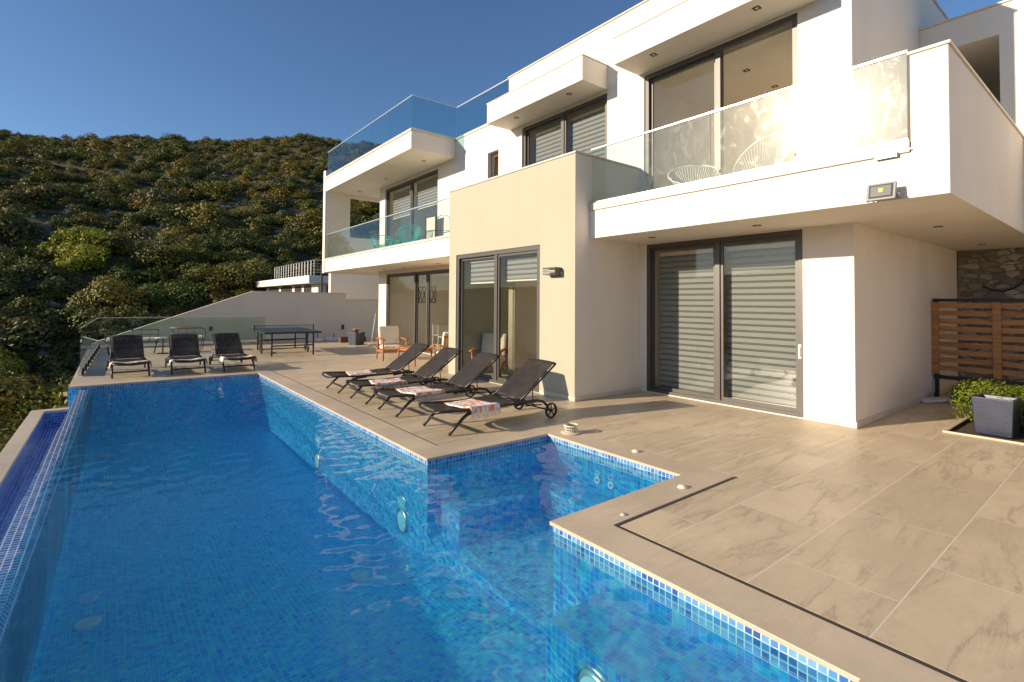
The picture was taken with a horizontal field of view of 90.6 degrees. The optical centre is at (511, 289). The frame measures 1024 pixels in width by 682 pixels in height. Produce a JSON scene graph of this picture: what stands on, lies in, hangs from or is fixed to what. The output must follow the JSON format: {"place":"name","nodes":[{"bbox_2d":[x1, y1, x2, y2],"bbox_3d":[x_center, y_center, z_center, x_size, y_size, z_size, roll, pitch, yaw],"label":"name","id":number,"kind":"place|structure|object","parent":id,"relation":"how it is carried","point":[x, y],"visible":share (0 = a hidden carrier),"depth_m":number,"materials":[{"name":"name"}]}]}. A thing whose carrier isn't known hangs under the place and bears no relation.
{"place":"outdoors","nodes":[
{"label":"outdoors","id":0,"kind":"place"},
{"bbox_2d":[0,132,379,376],"bbox_3d":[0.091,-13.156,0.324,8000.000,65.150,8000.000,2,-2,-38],"label":"hillside ground","id":1,"kind":"structure","parent":0,"point":[40,221],"depth_m":65.81,"materials":[{"name":"plant"}]},
{"bbox_2d":[0,376,22,413],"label":"oak shrub","id":2,"kind":"object","parent":1,"relation":"on","point":[3,395],"visible":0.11,"depth_m":17.30,"materials":[{"name":"green plant"}]},
{"bbox_2d":[0,414,23,452],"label":"oak shrub","id":3,"kind":"object","parent":1,"relation":"on","point":[6,437],"visible":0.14,"depth_m":15.11,"materials":[{"name":"green plant"}]},
{"bbox_2d":[0,347,29,377],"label":"autumn shrub","id":4,"kind":"object","parent":1,"relation":"on","point":[15,364],"visible":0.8,"depth_m":32.99,"materials":[{"name":"green plant"}]},
{"bbox_2d":[12,374,43,381],"bbox_3d":[-29.937,6.510,30.471,4.992,2.777,4.295,0,-2,30],"label":"oak shrub","id":5,"kind":"object","parent":1,"relation":"on","point":[33,376],"visible":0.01,"depth_m":31.07,"materials":[{"name":"green plant"}]},
{"bbox_2d":[3,392,58,414],"bbox_3d":[-18.103,4.451,17.354,3.554,1.992,4.423,-1,-2,36],"label":"oak shrub","id":6,"kind":"object","parent":1,"relation":"on","point":[16,404],"visible":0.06,"depth_m":17.84,"materials":[{"name":"green plant"}]},
{"bbox_2d":[0,401,67,434],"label":"autumn shrub","id":7,"kind":"object","parent":1,"relation":"on","point":[40,405],"visible":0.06,"depth_m":17.14,"materials":[{"name":"green plant"}]},
{"bbox_2d":[0,381,67,413],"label":"autumn shrub","id":8,"kind":"object","parent":1,"relation":"on","point":[35,406],"visible":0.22,"depth_m":17.52,"materials":[{"name":"green plant"}]},
{"bbox_2d":[0,352,68,433],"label":"oak shrub","id":9,"kind":"object","parent":1,"relation":"on","point":[21,384],"visible":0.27,"depth_m":17.60,"materials":[{"name":"green plant"}]},
{"bbox_2d":[31,375,57,384],"bbox_3d":[-30.245,6.461,32.108,3.754,2.206,3.253,0,-1,3],"label":"oak shrub","id":10,"kind":"object","parent":1,"relation":"on","point":[50,379],"visible":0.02,"depth_m":32.07,"materials":[{"name":"green plant"}]},
{"bbox_2d":[50,373,72,385],"bbox_3d":[-27.076,6.664,30.501,4.488,2.914,6.319,0,-1,5],"label":"oak shrub","id":11,"kind":"object","parent":1,"relation":"on","point":[66,381],"visible":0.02,"depth_m":31.54,"materials":[{"name":"green plant"}]},
{"bbox_2d":[37,225,117,256],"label":"autumn shrub","id":12,"kind":"object","parent":1,"relation":"on","point":[68,236],"visible":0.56,"depth_m":49.63,"materials":[{"name":"green plant"}]},
{"bbox_2d":[74,339,100,361],"bbox_3d":[-29.503,4.615,38.103,5.458,2.133,4.097,0,-1,4],"label":"oak shrub","id":13,"kind":"object","parent":1,"relation":"on","point":[82,353],"visible":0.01,"depth_m":36.81,"materials":[{"name":"green plant"}]},
{"bbox_2d":[49,243,132,270],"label":"autumn shrub","id":14,"kind":"object","parent":1,"relation":"on","point":[93,258],"visible":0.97,"depth_m":48.02,"materials":[{"name":"green plant"}]},
{"bbox_2d":[60,230,136,252],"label":"juniper shrub","id":15,"kind":"object","parent":1,"relation":"on","point":[102,244],"visible":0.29,"depth_m":51.59,"materials":[{"name":"green plant"}]},
{"bbox_2d":[62,275,149,313],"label":"oak shrub","id":16,"kind":"object","parent":1,"relation":"on","point":[108,287],"visible":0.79,"depth_m":41.76,"materials":[{"name":"green plant"}]},
{"bbox_2d":[68,303,169,337],"bbox_3d":[-30.858,2.519,40.464,6.971,2.931,4.549,2,-2,-45],"label":"oak shrub","id":17,"kind":"object","parent":1,"relation":"on","point":[114,323],"visible":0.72,"depth_m":39.25,"materials":[{"name":"green plant"}]},
{"bbox_2d":[131,228,216,270],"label":"juniper shrub","id":18,"kind":"object","parent":1,"relation":"on","point":[178,251],"visible":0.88,"depth_m":50.84,"materials":[{"name":"green plant"}]},
{"bbox_2d":[138,279,218,305],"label":"oak shrub","id":19,"kind":"object","parent":1,"relation":"on","point":[165,296],"visible":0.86,"depth_m":45.93,"materials":[{"name":"green plant"}]},
{"bbox_2d":[0,149,374,375],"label":"limestone rubble","id":20,"kind":"object","parent":1,"relation":"on","point":[57,305],"visible":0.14,"depth_m":57.02,"materials":[{"name":"stone"}]},
{"bbox_2d":[0,129,381,387],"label":"hillside scrub","id":21,"kind":"object","parent":1,"relation":"on","point":[16,227],"visible":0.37,"depth_m":63.90,"materials":[{"name":"green plant"}]},
{"bbox_2d":[170,261,242,282],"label":"juniper shrub","id":22,"kind":"object","parent":1,"relation":"on","point":[197,274],"visible":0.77,"depth_m":49.28,"materials":[{"name":"green plant"}]},
{"bbox_2d":[195,248,255,262],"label":"juniper shrub","id":23,"kind":"object","parent":1,"relation":"on","point":[227,254],"visible":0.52,"depth_m":53.56,"materials":[{"name":"green plant"}]},
{"bbox_2d":[202,225,269,252],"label":"oak shrub","id":24,"kind":"object","parent":1,"relation":"on","point":[236,242],"visible":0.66,"depth_m":56.05,"materials":[{"name":"green plant"}]},
{"bbox_2d":[203,257,287,287],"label":"juniper shrub","id":25,"kind":"object","parent":1,"relation":"on","point":[247,269],"visible":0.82,"depth_m":49.74,"materials":[{"name":"green plant"}]},
{"bbox_2d":[256,259,328,291],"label":"neighbour villa","id":26,"kind":"object","parent":1,"relation":"on","point":[308,283],"visible":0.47,"depth_m":40.64,"materials":[{"name":"paint"}]},
{"bbox_2d":[281,287,291,291],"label":"window","id":27,"kind":"structure","parent":26,"relation":"in","point":[288,289],"depth_m":44.32,"materials":[{"name":"glass"}]},
{"bbox_2d":[294,286,301,291],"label":"window","id":28,"kind":"structure","parent":26,"relation":"in","point":[297,289],"depth_m":41.59,"materials":[{"name":"glass"}]},
{"bbox_2d":[304,286,311,291],"bbox_3d":[-16.033,0.865,39.681,0.069,2.300,1.800,2,-2,-38],"label":"window","id":29,"kind":"structure","parent":26,"relation":"in","point":[306,288],"depth_m":39.61,"materials":[{"name":"glass"}]},
{"bbox_2d":[320,265,322,291],"bbox_3d":[-8.869,1.168,23.547,0.100,4.600,0.095,2,-2,-38],"label":"drain pipe","id":30,"kind":"object","parent":1,"relation":"on","point":[321,280],"visible":0.12,"depth_m":23.55,"materials":[{"name":"black plastic"}]},
{"bbox_2d":[328,273,378,298],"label":"garden wall","id":31,"kind":"structure","parent":1,"relation":"on","point":[353,286],"depth_m":24.78,"materials":[{"name":"paint"}]},
{"bbox_2d":[0,0,1002,144],"label":"sky","id":32,"kind":"structure","parent":0,"point":[224,70],"materials":[{"name":"blue"}]},
{"bbox_2d":[69,338,1023,681],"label":"terrace floor","id":33,"kind":"structure","parent":0,"point":[903,530],"depth_m":4.58,"materials":[{"name":"tile"}]},
{"bbox_2d":[78,318,99,375],"bbox_3d":[-12.085,1.474,14.570,0.095,1.101,7.890,1,-2,-37],"label":"glass fence","id":34,"kind":"object","parent":33,"relation":"on","point":[86,363],"visible":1,"depth_m":13.72,"materials":[{"name":"glass"}]},
{"bbox_2d":[106,335,150,378],"bbox_3d":[-9.127,1.566,12.064,0.792,0.842,2.086,2,-2,-40],"label":"sun lounger","id":35,"kind":"object","parent":33,"relation":"on","point":[122,347],"visible":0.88,"depth_m":12.46,"materials":[{"name":"black fabric"}]},
{"bbox_2d":[108,360,151,368],"bbox_3d":[-8.667,1.705,11.499,0.834,0.195,0.389,1,-2,-34],"label":"towel","id":36,"kind":"object","parent":35,"relation":"on","point":[109,366],"visible":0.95,"depth_m":11.42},
{"bbox_2d":[105,329,158,354],"bbox_3d":[-12.230,1.673,16.319,1.370,0.793,0.600,1,-2,-36],"label":"wire sofa","id":37,"kind":"object","parent":33,"relation":"on","point":[148,339],"visible":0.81,"depth_m":16.25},
{"bbox_2d":[155,337,167,353],"bbox_3d":[-11.303,1.811,16.398,0.460,0.530,0.460,2,-2,-38],"label":"side table","id":38,"kind":"object","parent":33,"relation":"on","point":[162,338],"visible":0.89,"depth_m":16.30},
{"bbox_2d":[100,316,264,347],"bbox_3d":[-12.347,1.575,19.373,5.370,1.072,0.060,2,-2,-38],"label":"glass fence","id":39,"kind":"object","parent":33,"relation":"on","point":[167,344],"visible":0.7,"depth_m":18.90,"materials":[{"name":"glass"}]},
{"bbox_2d":[165,334,206,374],"bbox_3d":[-8.160,1.588,12.686,0.792,0.842,2.086,1,-2,-37],"label":"sun lounger","id":40,"kind":"object","parent":33,"relation":"on","point":[184,346],"visible":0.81,"depth_m":13.11,"materials":[{"name":"black fabric"}]},
{"bbox_2d":[168,357,207,365],"bbox_3d":[-7.734,1.720,12.092,0.817,0.184,0.388,2,-2,-41],"label":"towel","id":41,"kind":"object","parent":40,"relation":"on","point":[199,358],"visible":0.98,"depth_m":12.03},
{"bbox_2d":[170,326,205,350],"bbox_3d":[-11.140,1.676,17.401,0.971,0.855,0.652,1,-2,-23],"label":"wire armchair","id":42,"kind":"object","parent":33,"relation":"on","point":[200,337],"visible":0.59,"depth_m":17.32,"materials":[{"name":"grey metal"}]},
{"bbox_2d":[209,333,255,371],"bbox_3d":[-7.288,1.607,13.220,0.792,0.842,2.086,2,-2,-39],"label":"sun lounger","id":43,"kind":"object","parent":33,"relation":"on","point":[230,344],"visible":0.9,"depth_m":13.64,"materials":[{"name":"black fabric"}]},
{"bbox_2d":[219,355,256,363],"bbox_3d":[-6.844,1.740,12.652,0.818,0.182,0.412,1,-2,-36],"label":"towel","id":44,"kind":"object","parent":43,"relation":"on","point":[221,360],"visible":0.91,"depth_m":12.54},
{"bbox_2d":[92,291,378,348],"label":"boundary wall","id":45,"kind":"structure","parent":33,"relation":"on","point":[327,314],"depth_m":21.42,"materials":[{"name":"paint"}]},
{"bbox_2d":[250,324,321,356],"bbox_3d":[-7.719,1.655,17.187,1.890,0.930,2.900,1,-2,-35],"label":"table tennis","id":46,"kind":"object","parent":33,"relation":"on","point":[286,330],"visible":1,"depth_m":16.82,"materials":[{"name":"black plastic"}]},
{"bbox_2d":[308,333,323,341],"bbox_3d":[-8.418,2.058,21.723,0.670,0.344,0.522,2,-2,-38],"label":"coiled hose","id":47,"kind":"object","parent":33,"relation":"on","point":[317,339],"visible":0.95,"depth_m":21.55,"materials":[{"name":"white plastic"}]},
{"bbox_2d":[324,333,337,340],"bbox_3d":[-7.868,2.073,22.155,0.670,0.344,0.522,2,-2,-38],"label":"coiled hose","id":48,"kind":"object","parent":33,"relation":"on","point":[333,338],"visible":0.91,"depth_m":21.98,"materials":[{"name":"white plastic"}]},
{"bbox_2d":[338,336,365,342],"bbox_3d":[-6.806,2.124,21.589,1.100,0.220,0.300,2,-2,-38],"label":"wooden trough","id":49,"kind":"object","parent":33,"relation":"on","point":[342,339],"visible":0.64,"depth_m":21.25,"materials":[{"name":"brown wood"}]},
{"bbox_2d":[347,332,364,344],"bbox_3d":[-6.214,1.955,20.213,0.494,0.500,0.494,0,-2,32],"label":"planter","id":50,"kind":"object","parent":33,"relation":"on","point":[356,338],"visible":0.89,"depth_m":20.05,"materials":[{"name":"concrete"}]},
{"bbox_2d":[368,313,375,346],"bbox_3d":[-5.387,1.551,19.459,0.353,1.283,0.101,2,-2,-38],"label":"broom","id":51,"kind":"object","parent":33,"relation":"on","point":[370,344],"visible":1,"depth_m":19.44,"materials":[{"name":"white plastic"}]},
{"bbox_2d":[322,343,428,393],"bbox_3d":[-2.774,1.568,10.371,2.086,0.842,0.792,1,-2,-38],"label":"sun lounger","id":52,"kind":"object","parent":33,"relation":"on","point":[403,360],"visible":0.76,"depth_m":10.52,"materials":[{"name":"black plastic"}]},
{"bbox_2d":[345,369,375,374],"bbox_3d":[-3.031,1.669,10.129,0.608,0.057,0.617,1,-2,-38],"label":"towel","id":53,"kind":"object","parent":52,"relation":"on","point":[364,372],"visible":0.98,"depth_m":10.15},
{"bbox_2d":[375,326,408,360],"bbox_3d":[-3.648,1.613,15.293,0.790,0.986,0.931,1,-2,-30],"label":"wooden armchair","id":54,"kind":"object","parent":33,"relation":"on","point":[389,336],"visible":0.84,"depth_m":15.39,"materials":[{"name":"beige wood"}]},
{"bbox_2d":[0,380,801,681],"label":"pool basin","id":55,"kind":"object","parent":33,"relation":"in","point":[224,532],"visible":0.91,"depth_m":5.34,"materials":[{"name":"tile"}]},
{"bbox_2d":[0,412,66,542],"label":"overflow trough","id":56,"kind":"object","parent":55,"relation":"attached to","point":[15,485],"visible":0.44,"depth_m":7.18,"materials":[{"name":"blue tile"}]},
{"bbox_2d":[0,389,91,681],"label":"infinity weir","id":57,"kind":"object","parent":55,"relation":"attached to","point":[20,542],"visible":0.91,"depth_m":4.19,"materials":[{"name":"tile"}]},
{"bbox_2d":[73,616,101,630],"bbox_3d":[-3.827,3.008,4.567,0.200,0.018,0.200,2,-2,-38],"label":"floor drain","id":58,"kind":"object","parent":55,"relation":"on","point":[87,623],"visible":1,"depth_m":4.55,"materials":[{"name":"white plastic"}]},
{"bbox_2d":[96,482,111,486],"bbox_3d":[-6.495,3.100,8.065,0.200,0.018,0.200,2,-2,-38],"label":"floor drain","id":59,"kind":"object","parent":55,"relation":"on","point":[103,484],"visible":1,"depth_m":8.03,"materials":[{"name":"white plastic"}]},
{"bbox_2d":[314,452,319,469],"bbox_3d":[-3.329,2.920,8.627,0.034,0.300,0.300,2,-2,-38],"label":"pool light","id":60,"kind":"object","parent":55,"relation":"attached to","point":[317,460],"visible":1,"depth_m":8.59,"materials":[{"name":"metal"}]},
{"bbox_2d":[349,570,369,580],"bbox_3d":[-1.565,2.934,5.204,0.200,0.018,0.200,2,-2,-38],"label":"floor drain","id":61,"kind":"object","parent":55,"relation":"on","point":[359,575],"visible":1,"depth_m":5.18,"materials":[{"name":"white plastic"}]},
{"bbox_2d":[396,508,407,533],"bbox_3d":[-1.336,2.792,6.100,0.034,0.300,0.300,2,-2,-38],"label":"pool light","id":62,"kind":"object","parent":55,"relation":"attached to","point":[401,520],"visible":1,"depth_m":6.06,"materials":[{"name":"metal"}]},
{"bbox_2d":[83,374,852,681],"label":"waterline tiles","id":63,"kind":"object","parent":55,"relation":"attached to","point":[800,667],"visible":0.78,"depth_m":3.87,"materials":[{"name":"tile"}]},
{"bbox_2d":[575,668,603,681],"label":"pool light","id":64,"kind":"object","parent":55,"relation":"attached to","point":[587,675],"visible":1,"depth_m":2.90,"materials":[{"name":"metal"}]},
{"bbox_2d":[346,347,461,404],"bbox_3d":[-1.985,1.550,9.385,2.086,0.842,0.792,2,-2,-39],"label":"sun lounger","id":65,"kind":"object","parent":33,"relation":"on","point":[431,368],"visible":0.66,"depth_m":9.60,"materials":[{"name":"black plastic"}]},
{"bbox_2d":[369,377,407,388],"bbox_3d":[-2.224,1.663,9.072,0.732,0.117,0.572,2,-2,-39],"label":"towel","id":66,"kind":"object","parent":65,"relation":"on","point":[385,382],"visible":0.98,"depth_m":8.96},
{"bbox_2d":[395,345,432,366],"bbox_3d":[-2.699,1.836,14.071,0.640,0.486,1.040,2,-2,-42],"label":"coffee table","id":67,"kind":"object","parent":33,"relation":"on","point":[404,348],"visible":0.39,"depth_m":13.90,"materials":[{"name":"orange wood"}]},
{"bbox_2d":[373,352,499,416],"bbox_3d":[-1.232,1.532,8.436,2.086,0.842,0.792,1,-2,-37],"label":"sun lounger","id":68,"kind":"object","parent":33,"relation":"on","point":[472,370],"visible":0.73,"depth_m":8.64,"materials":[{"name":"black plastic"}]},
{"bbox_2d":[396,386,445,399],"bbox_3d":[-1.481,1.662,8.168,0.588,0.126,0.635,1,-2,-37],"label":"towel","id":69,"kind":"object","parent":68,"relation":"on","point":[417,391],"visible":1,"depth_m":8.07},
{"bbox_2d":[432,332,448,370],"bbox_3d":[-1.593,1.577,13.239,0.790,0.986,0.931,1,-2,-23],"label":"wooden armchair","id":70,"kind":"object","parent":33,"relation":"on","point":[445,340],"visible":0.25,"depth_m":12.84,"materials":[{"name":"beige wood"}]},
{"bbox_2d":[418,359,556,435],"bbox_3d":[-0.329,1.512,7.412,2.086,0.842,0.792,2,-2,-39],"label":"sun lounger","id":71,"kind":"object","parent":33,"relation":"on","point":[520,384],"visible":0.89,"depth_m":7.63,"materials":[{"name":"black plastic"}]},
{"bbox_2d":[445,399,500,419],"bbox_3d":[-0.560,1.664,7.128,0.550,0.174,0.621,2,-2,-39],"label":"towel","id":72,"kind":"object","parent":71,"relation":"on","point":[479,407],"visible":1,"depth_m":7.00,"materials":[{"name":"fabric"}]},
{"bbox_2d":[68,370,958,681],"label":"pool coping","id":73,"kind":"object","parent":33,"relation":"on","point":[836,648],"visible":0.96,"depth_m":3.59,"materials":[{"name":"beige stone"}]},
{"bbox_2d":[561,423,580,434],"bbox_3d":[0.793,1.864,6.789,0.270,0.112,0.270,2,-2,-38],"label":"candle lantern","id":74,"kind":"object","parent":73,"relation":"on","point":[570,428],"visible":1,"depth_m":6.73,"materials":[{"name":"beige ceramic"}]},
{"bbox_2d":[677,484,687,488],"bbox_3d":[1.618,1.865,4.804,0.100,0.024,0.098,2,-2,-38],"label":"ground light","id":75,"kind":"object","parent":73,"relation":"on","point":[681,486],"visible":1,"depth_m":4.78,"materials":[{"name":"plastic"}]},
{"bbox_2d":[271,370,967,681],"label":"drain channel","id":76,"kind":"object","parent":33,"relation":"on","point":[932,667],"visible":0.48,"depth_m":3.14,"materials":[{"name":"metal"}]},
{"bbox_2d":[322,0,1023,428],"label":"villa","id":77,"kind":"object","parent":33,"relation":"on","point":[816,290],"visible":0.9,"depth_m":9.19,"materials":[{"name":"paint"}]},
{"bbox_2d":[370,235,392,247],"bbox_3d":[-4.704,-1.632,18.248,0.827,0.770,0.795,1,-1,-18],"label":"string chair","id":78,"kind":"object","parent":77,"relation":"on","point":[376,245],"visible":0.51,"depth_m":18.41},
{"bbox_2d":[386,239,398,244],"bbox_3d":[-4.058,-1.485,17.330,0.497,0.435,0.497,2,-2,-38],"label":"string table","id":79,"kind":"object","parent":77,"relation":"on","point":[393,243],"visible":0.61,"depth_m":17.26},
{"bbox_2d":[396,225,421,242],"bbox_3d":[-3.335,-1.667,16.414,0.827,0.770,0.795,1,-2,-30],"label":"string chair","id":80,"kind":"object","parent":77,"relation":"on","point":[408,235],"visible":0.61,"depth_m":16.24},
{"bbox_2d":[385,169,437,245],"bbox_3d":[-3.574,-2.587,18.248,0.250,2.680,4.070,2,-2,-38],"label":"window","id":81,"kind":"structure","parent":77,"relation":"in","point":[411,182],"depth_m":18.15,"materials":[{"name":"metal"}]},
{"bbox_2d":[386,269,448,353],"bbox_3d":[-3.345,0.763,17.740,0.120,2.759,4.670,2,-2,-38],"label":"window","id":82,"kind":"structure","parent":77,"relation":"in","point":[428,273],"depth_m":17.71,"materials":[{"name":"metal"}]},
{"bbox_2d":[418,275,435,302],"bbox_3d":[-3.210,-0.047,19.116,0.028,1.111,1.348,2,-2,-38],"label":"pendant lantern","id":83,"kind":"object","parent":77,"relation":"hanging from","point":[422,287],"visible":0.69,"depth_m":19.27,"materials":[{"name":"black plastic"}]},
{"bbox_2d":[425,215,436,238],"bbox_3d":[-2.626,-1.837,16.364,0.040,1.100,0.600,2,-2,-44],"label":"standing mirror","id":84,"kind":"object","parent":77,"relation":"on","point":[430,226],"visible":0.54,"depth_m":16.38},
{"bbox_2d":[432,324,438,346],"bbox_3d":[-2.751,1.750,19.443,0.464,0.861,0.468,0,-2,22],"label":"dining chair","id":85,"kind":"object","parent":77,"relation":"on","point":[434,329],"visible":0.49,"depth_m":19.43,"materials":[{"name":"white plastic"}]},
{"bbox_2d":[435,215,449,236],"bbox_3d":[-1.983,-1.732,14.704,0.518,0.820,0.496,1,-1,-8],"label":"wire lounge chair","id":86,"kind":"object","parent":77,"relation":"on","point":[443,227],"visible":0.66,"depth_m":14.64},
{"bbox_2d":[437,325,447,348],"bbox_3d":[-2.385,1.725,18.332,0.468,0.861,0.464,2,-2,-38],"label":"dining chair","id":87,"kind":"object","parent":77,"relation":"on","point":[442,329],"visible":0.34,"depth_m":18.45,"materials":[{"name":"white plastic"}]},
{"bbox_2d":[469,333,507,376],"bbox_3d":[-0.506,1.558,12.159,0.790,0.986,0.931,0,-1,14],"label":"wooden armchair","id":88,"kind":"object","parent":77,"relation":"on","point":[487,345],"visible":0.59,"depth_m":12.33,"materials":[{"name":"beige wood"}]},
{"bbox_2d":[491,152,498,176],"bbox_3d":[-0.398,-3.331,14.271,0.090,1.055,0.500,2,-2,-38],"label":"window","id":89,"kind":"structure","parent":77,"relation":"in","point":[494,155],"depth_m":14.40,"materials":[{"name":"metal"}]},
{"bbox_2d":[456,245,539,391],"bbox_3d":[-0.294,0.578,11.018,0.250,2.839,3.030,2,-2,-38],"label":"window","id":90,"kind":"structure","parent":77,"relation":"in","point":[496,256],"depth_m":10.90,"materials":[{"name":"metal"}]},
{"bbox_2d":[508,259,515,377],"bbox_3d":[-0.003,0.637,11.463,0.074,2.710,0.174,2,-2,-38],"label":"curtain","id":91,"kind":"object","parent":77,"relation":"hanging from","point":[511,348],"visible":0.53,"depth_m":11.42,"materials":[{"name":"fabric"}]},
{"bbox_2d":[543,267,560,274],"bbox_3d":[0.740,-0.337,9.362,0.169,0.135,0.340,2,-2,-38],"label":"wall lamp","id":92,"kind":"object","parent":77,"relation":"attached to","point":[554,270],"visible":1,"depth_m":9.25,"materials":[{"name":"metal"}]},
{"bbox_2d":[523,94,606,166],"bbox_3d":[1.283,-3.069,12.127,0.250,2.310,2.890,2,-2,-38],"label":"window","id":93,"kind":"structure","parent":77,"relation":"in","point":[562,116],"depth_m":12.01,"materials":[{"name":"metal"}]},
{"bbox_2d":[667,165,718,184],"bbox_3d":[3.049,-1.817,8.536,0.826,0.770,0.795,0,-1,20],"label":"string chair","id":94,"kind":"object","parent":77,"relation":"on","point":[671,179],"visible":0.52,"depth_m":8.77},
{"bbox_2d":[645,13,797,190],"bbox_3d":[3.603,-2.864,9.036,0.120,2.880,2.890,2,-2,-38],"label":"window","id":95,"kind":"structure","parent":77,"relation":"in","point":[717,53],"depth_m":8.94,"materials":[{"name":"metal"}]},
{"bbox_2d":[647,229,803,417],"bbox_3d":[3.640,0.534,8.937,0.285,2.879,2.890,2,-2,-38],"label":"window","id":96,"kind":"structure","parent":77,"relation":"in","point":[718,244],"depth_m":8.79,"materials":[{"name":"metal"}]},
{"bbox_2d":[733,132,792,172],"bbox_3d":[3.714,-1.837,7.545,0.827,0.770,0.795,1,-2,-26],"label":"string chair","id":97,"kind":"object","parent":77,"relation":"on","point":[786,151],"visible":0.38,"depth_m":7.33,"materials":[{"name":"plastic"}]},
{"bbox_2d":[865,181,901,202],"bbox_3d":[4.137,-1.081,5.648,0.197,0.202,0.315,2,-2,-38],"label":"floodlight","id":98,"kind":"object","parent":77,"relation":"attached to","point":[884,191],"visible":1,"depth_m":5.59,"materials":[{"name":"grey plastic"}]},
{"bbox_2d":[921,396,963,402],"bbox_3d":[7.720,1.983,9.126,0.840,0.050,0.240,-2,-1,-3],"label":"white board","id":99,"kind":"object","parent":33,"relation":"on","point":[933,399],"visible":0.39,"depth_m":9.02,"materials":[{"name":"plastic"}]},
{"bbox_2d":[931,298,1023,396],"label":"slat fence","id":100,"kind":"object","parent":33,"relation":"on","point":[996,322],"visible":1,"depth_m":9.11,"materials":[{"name":"brown wood"}]},
{"bbox_2d":[943,413,1023,444],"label":"bed edging","id":101,"kind":"object","parent":33,"relation":"on","point":[949,428],"visible":0.32,"depth_m":6.84,"materials":[{"name":"beige stone"}]},
{"bbox_2d":[952,420,1023,442],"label":"planting soil","id":102,"kind":"structure","parent":33,"relation":"on","point":[967,427],"depth_m":7.06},
{"bbox_2d":[946,378,1023,429],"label":"green bush","id":103,"kind":"object","parent":102,"relation":"on","point":[1015,390],"visible":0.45,"depth_m":7.50,"materials":[{"name":"green plant"}]},
{"bbox_2d":[971,393,1021,438],"bbox_3d":[6.611,1.716,6.907,0.432,0.500,0.432,1,-2,-34],"label":"planter","id":104,"kind":"object","parent":102,"relation":"on","point":[994,416],"visible":1,"depth_m":6.79,"materials":[{"name":"concrete"}]},
{"bbox_2d":[958,248,1023,389],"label":"stone wall","id":105,"kind":"structure","parent":33,"relation":"on","point":[997,269],"depth_m":10.52,"materials":[{"name":"stone"}]},
{"bbox_2d":[983,278,1023,290],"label":"wall hose","id":106,"kind":"object","parent":105,"relation":"attached to","point":[1019,284],"depth_m":10.27,"materials":[{"name":"black plastic"}]},
{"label":"terrace retaining wall","id":107,"kind":"structure","parent":0,"visible":0},
{"bbox_2d":[0,407,69,485],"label":"trough coping","id":108,"kind":"object","parent":107,"relation":"on","point":[13,448],"visible":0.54,"depth_m":7.73,"materials":[{"name":"beige stone"}]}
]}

